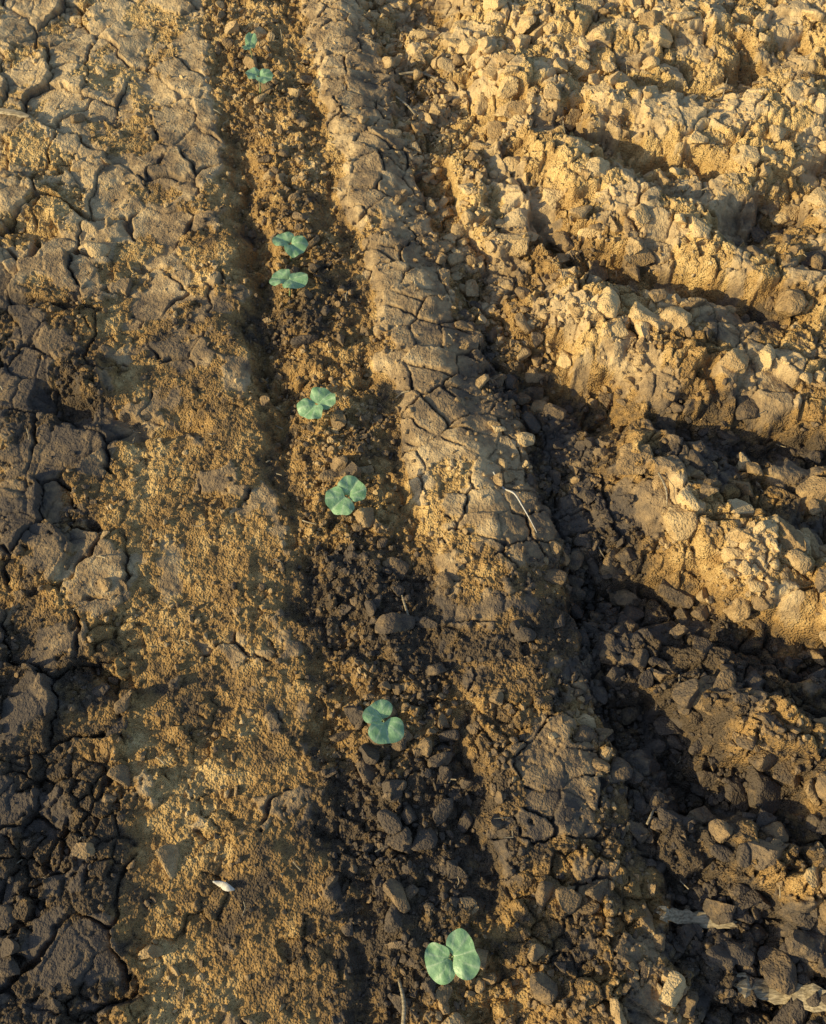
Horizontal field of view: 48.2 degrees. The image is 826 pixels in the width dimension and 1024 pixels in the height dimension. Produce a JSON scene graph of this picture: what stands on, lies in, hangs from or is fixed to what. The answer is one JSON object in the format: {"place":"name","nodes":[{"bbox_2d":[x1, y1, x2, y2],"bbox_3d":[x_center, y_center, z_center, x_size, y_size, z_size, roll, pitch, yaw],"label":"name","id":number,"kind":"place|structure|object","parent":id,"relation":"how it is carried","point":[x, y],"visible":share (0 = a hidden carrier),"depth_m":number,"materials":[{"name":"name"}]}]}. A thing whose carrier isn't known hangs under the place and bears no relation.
{"place":"outdoors","nodes":[
{"label":"outdoors","id":0,"kind":"place"},
{"bbox_2d":[0,0,825,1023],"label":"field soil","id":1,"kind":"structure","parent":0,"point":[118,980],"depth_m":1.61,"materials":[{"name":"brown soil"}]},
{"bbox_2d":[0,108,30,117],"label":"straw stalk","id":2,"kind":"object","parent":1,"relation":"on","point":[14,112],"visible":1,"depth_m":2.01,"materials":[{"name":"beige plant"}]},
{"bbox_2d":[71,842,95,858],"bbox_3d":[-0.467,0.479,1.309,0.033,0.018,0.022,0,62,0],"label":"soil clod","id":3,"kind":"object","parent":1,"relation":"on","point":[84,850],"visible":1,"depth_m":1.30,"materials":[{"name":"brown soil"}]},
{"bbox_2d":[99,794,116,802],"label":"soil clod","id":4,"kind":"object","parent":1,"relation":"on","point":[109,798],"visible":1,"depth_m":1.35,"materials":[{"name":"brown soil"}]},
{"bbox_2d":[213,881,234,890],"bbox_3d":[-0.268,0.527,1.305,0.035,0.017,0.011,30,66,15],"label":"seed husk","id":5,"kind":"object","parent":1,"relation":"on","point":[224,886],"visible":1,"depth_m":1.30,"materials":[{"name":"white plant"}]},
{"bbox_2d":[245,67,272,93],"bbox_3d":[-0.344,-0.961,2.088,0.064,0.068,0.046,9,62,5],"label":"cotton seedling","id":6,"kind":"object","parent":1,"relation":"on","point":[265,75],"visible":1,"depth_m":2.06,"materials":[{"name":"green plant"}]},
{"bbox_2d":[263,317,272,322],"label":"soil clod","id":7,"kind":"object","parent":1,"relation":"on","point":[266,320],"visible":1,"depth_m":1.81,"materials":[{"name":"brown soil"}]},
{"bbox_2d":[269,269,307,295],"bbox_3d":[-0.242,-0.439,1.817,0.074,0.075,0.056,21,64,11],"label":"cotton seedling","id":8,"kind":"object","parent":1,"relation":"on","point":[297,280],"visible":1,"depth_m":1.79,"materials":[{"name":"green plant"}]},
{"bbox_2d":[297,387,335,418],"bbox_3d":[-0.171,-0.181,1.671,0.057,0.073,0.070,37,68,18],"label":"cotton seedling","id":9,"kind":"object","parent":1,"relation":"on","point":[322,398],"visible":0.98,"depth_m":1.65,"materials":[{"name":"green plant"}]},
{"bbox_2d":[325,475,366,514],"bbox_3d":[-0.112,-0.014,1.575,0.069,0.074,0.057,-40,69,-19],"label":"cotton seedling","id":10,"kind":"object","parent":1,"relation":"on","point":[338,502],"visible":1,"depth_m":1.55,"materials":[{"name":"green plant"}]},
{"bbox_2d":[362,699,403,743],"bbox_3d":[-0.046,0.328,1.405,0.054,0.073,0.070,-28,65,-14],"label":"cotton seedling","id":11,"kind":"object","parent":1,"relation":"on","point":[375,714],"visible":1,"depth_m":1.38,"materials":[{"name":"green plant"}]},
{"bbox_2d":[385,940,405,948],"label":"soil clod","id":12,"kind":"object","parent":1,"relation":"on","point":[394,944],"visible":1,"depth_m":1.27,"materials":[{"name":"brown soil"}]},
{"bbox_2d":[398,980,405,1023],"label":"straw stalk","id":13,"kind":"object","parent":1,"relation":"on","point":[403,1003],"visible":1,"depth_m":1.24,"materials":[{"name":"beige plant"}]},
{"bbox_2d":[401,595,408,614],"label":"straw stalk","id":14,"kind":"object","parent":1,"relation":"on","point":[405,607],"visible":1,"depth_m":1.51,"materials":[{"name":"beige plant"}]},
{"bbox_2d":[396,96,416,115],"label":"straw stalk","id":15,"kind":"object","parent":1,"relation":"on","point":[407,105],"visible":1,"depth_m":2.12,"materials":[{"name":"beige plant"}]},
{"bbox_2d":[0,0,825,1023],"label":"soil clods","id":16,"kind":"object","parent":1,"relation":"on","point":[624,768],"visible":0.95,"depth_m":1.49,"materials":[{"name":"brown soil"}]},
{"bbox_2d":[242,32,256,58],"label":"cotton seedling","id":17,"kind":"object","parent":16,"relation":"on","point":[250,40],"visible":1,"depth_m":2.12,"materials":[{"name":"green plant"}]},
{"bbox_2d":[272,232,307,260],"bbox_3d":[-0.245,-0.521,1.860,0.070,0.071,0.053,31,66,15],"label":"cotton seedling","id":18,"kind":"object","parent":16,"relation":"on","point":[298,245],"visible":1,"depth_m":1.83,"materials":[{"name":"green plant"}]},
{"bbox_2d":[382,792,391,800],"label":"soil clod","id":19,"kind":"object","parent":16,"relation":"on","point":[386,795],"visible":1,"depth_m":1.36,"materials":[{"name":"brown soil"}]},
{"bbox_2d":[0,0,818,1001],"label":"stubble scraps","id":20,"kind":"object","parent":16,"relation":"on","point":[310,522],"visible":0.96,"depth_m":1.68,"materials":[{"name":"plant"}]},
{"bbox_2d":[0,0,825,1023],"bbox_3d":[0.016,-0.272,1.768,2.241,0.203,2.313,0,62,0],"label":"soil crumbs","id":21,"kind":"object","parent":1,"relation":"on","point":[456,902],"visible":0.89,"depth_m":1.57,"materials":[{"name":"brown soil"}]},
{"bbox_2d":[398,71,445,82],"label":"straw stalk","id":22,"kind":"object","parent":1,"relation":"on","point":[424,73],"visible":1,"depth_m":2.17,"materials":[{"name":"beige plant"}]},
{"bbox_2d":[425,928,479,984],"bbox_3d":[0.051,0.605,1.244,0.069,0.076,0.062,-22,64,-11],"label":"cotton seedling","id":23,"kind":"object","parent":1,"relation":"in","point":[442,968],"visible":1,"depth_m":1.22,"materials":[{"name":"green plant"}]},
{"bbox_2d":[459,896,478,914],"bbox_3d":[0.079,0.552,1.301,0.020,0.013,0.029,-40,69,-19],"label":"soil clod","id":24,"kind":"object","parent":1,"relation":"on","point":[467,902],"visible":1,"depth_m":1.30,"materials":[{"name":"brown soil"}]},
{"bbox_2d":[470,541,484,552],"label":"soil clod","id":25,"kind":"object","parent":1,"relation":"on","point":[478,546],"visible":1,"depth_m":1.54,"materials":[{"name":"brown soil"}]},
{"bbox_2d":[493,472,536,532],"bbox_3d":[0.179,-0.019,1.595,0.011,0.015,0.134,-29,66,-14],"label":"dry root","id":26,"kind":"object","parent":1,"relation":"on","point":[519,502],"visible":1,"depth_m":1.59,"materials":[{"name":"beige plant"}]},
{"bbox_2d":[531,332,543,347],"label":"soil clod","id":27,"kind":"object","parent":1,"relation":"on","point":[537,338],"visible":1,"depth_m":1.79,"materials":[{"name":"brown soil"}]},
{"bbox_2d":[565,250,576,257],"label":"soil clod","id":28,"kind":"object","parent":1,"relation":"on","point":[568,254],"visible":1,"depth_m":1.91,"materials":[{"name":"brown soil"}]},
{"bbox_2d":[593,447,609,459],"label":"soil clod","id":29,"kind":"object","parent":1,"relation":"on","point":[601,453],"visible":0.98,"depth_m":1.68,"materials":[{"name":"brown soil"}]},
{"bbox_2d":[609,589,636,608],"bbox_3d":[0.374,0.152,1.625,0.060,0.024,0.034,16,63,8],"label":"soil clod","id":30,"kind":"object","parent":1,"relation":"on","point":[622,598],"visible":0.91,"depth_m":1.62,"materials":[{"name":"brown soil"}]},
{"bbox_2d":[617,651,633,664],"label":"soil clod","id":31,"kind":"object","parent":1,"relation":"on","point":[625,658],"visible":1,"depth_m":1.50,"materials":[{"name":"brown soil"}]},
{"bbox_2d":[440,0,825,1023],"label":"broken soil lumps","id":32,"kind":"object","parent":1,"relation":"on","point":[780,974],"visible":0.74,"depth_m":1.78,"materials":[{"name":"brown soil"}]},
{"bbox_2d":[708,87,735,96],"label":"straw stalk","id":33,"kind":"object","parent":32,"relation":"on","point":[720,89],"visible":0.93,"depth_m":2.06,"materials":[{"name":"beige plant"}]},
{"bbox_2d":[633,757,651,776],"bbox_3d":[0.352,0.396,1.431,0.040,0.026,0.036,0,62,0],"label":"soil clod","id":34,"kind":"object","parent":1,"relation":"on","point":[644,765],"visible":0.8,"depth_m":1.43,"materials":[{"name":"soil"}]},
{"bbox_2d":[646,810,654,824],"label":"straw stalk","id":35,"kind":"object","parent":1,"relation":"on","point":[650,817],"visible":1,"depth_m":1.37,"materials":[{"name":"beige plant"}]},
{"bbox_2d":[647,667,667,681],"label":"soil clod","id":36,"kind":"object","parent":1,"relation":"on","point":[659,676],"visible":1,"depth_m":1.49,"materials":[{"name":"brown soil"}]},
{"bbox_2d":[648,289,667,302],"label":"soil clod","id":37,"kind":"object","parent":1,"relation":"on","point":[656,295],"visible":1,"depth_m":1.79,"materials":[{"name":"brown soil"}]},
{"bbox_2d":[658,472,667,505],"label":"straw stalk","id":38,"kind":"object","parent":1,"relation":"on","point":[663,482],"visible":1,"depth_m":1.57,"materials":[{"name":"beige plant"}]},
{"bbox_2d":[668,623,687,639],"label":"soil clod","id":39,"kind":"object","parent":1,"relation":"on","point":[678,631],"visible":1,"depth_m":1.53,"materials":[{"name":"brown soil"}]},
{"bbox_2d":[657,906,736,928],"bbox_3d":[0.399,0.573,1.304,0.122,0.045,0.025,6,62,3],"label":"straw stalk","id":40,"kind":"object","parent":1,"relation":"on","point":[688,916],"visible":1,"depth_m":1.31,"materials":[{"name":"beige plant"}]},
{"bbox_2d":[686,804,716,826],"bbox_3d":[0.437,0.473,1.401,0.058,0.063,0.062,0,62,0],"label":"soil clod","id":41,"kind":"object","parent":1,"relation":"on","point":[700,813],"visible":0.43,"depth_m":1.39,"materials":[{"name":"brown soil"}]},
{"bbox_2d":[699,483,718,499],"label":"soil clod","id":42,"kind":"object","parent":1,"relation":"on","point":[706,490],"visible":1,"depth_m":1.55,"materials":[{"name":"brown soil"}]},
{"bbox_2d":[708,78,727,101],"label":"straw stalk","id":43,"kind":"object","parent":1,"relation":"on","point":[722,95],"visible":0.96,"depth_m":2.10,"materials":[{"name":"beige plant"}]},
{"bbox_2d":[727,498,754,517],"bbox_3d":[0.561,-0.007,1.575,0.045,0.017,0.040,0,62,0],"label":"soil clod","id":44,"kind":"object","parent":1,"relation":"on","point":[745,509],"visible":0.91,"depth_m":1.57,"materials":[{"name":"soil"}]},
{"bbox_2d":[736,452,750,470],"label":"soil clod","id":45,"kind":"object","parent":1,"relation":"on","point":[742,461],"visible":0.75,"depth_m":1.65,"materials":[{"name":"brown soil"}]},
{"bbox_2d":[747,839,788,870],"bbox_3d":[0.504,0.481,1.301,0.063,0.030,0.044,0,62,0],"label":"soil clod","id":46,"kind":"object","parent":1,"relation":"on","point":[765,853],"visible":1,"depth_m":1.30,"materials":[{"name":"brown soil"}]},
{"bbox_2d":[733,972,825,1012],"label":"straw stalk","id":47,"kind":"object","parent":1,"relation":"on","point":[764,991],"visible":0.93,"depth_m":1.27,"materials":[{"name":"beige plant"}]},
{"bbox_2d":[785,928,821,962],"bbox_3d":[0.544,0.602,1.284,0.053,0.038,0.040,19,64,10],"label":"soil clod","id":48,"kind":"object","parent":1,"relation":"on","point":[800,945],"visible":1,"depth_m":1.27,"materials":[{"name":"brown soil"}]},
{"bbox_2d":[813,717,825,748],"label":"soil clod","id":49,"kind":"object","parent":1,"relation":"on","point":[822,720],"visible":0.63,"depth_m":1.39,"materials":[{"name":"brown soil"}]},
{"bbox_2d":[814,568,825,592],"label":"soil clod","id":50,"kind":"object","parent":1,"relation":"on","point":[820,581],"visible":1,"depth_m":1.48,"materials":[{"name":"brown soil"}]}
]}

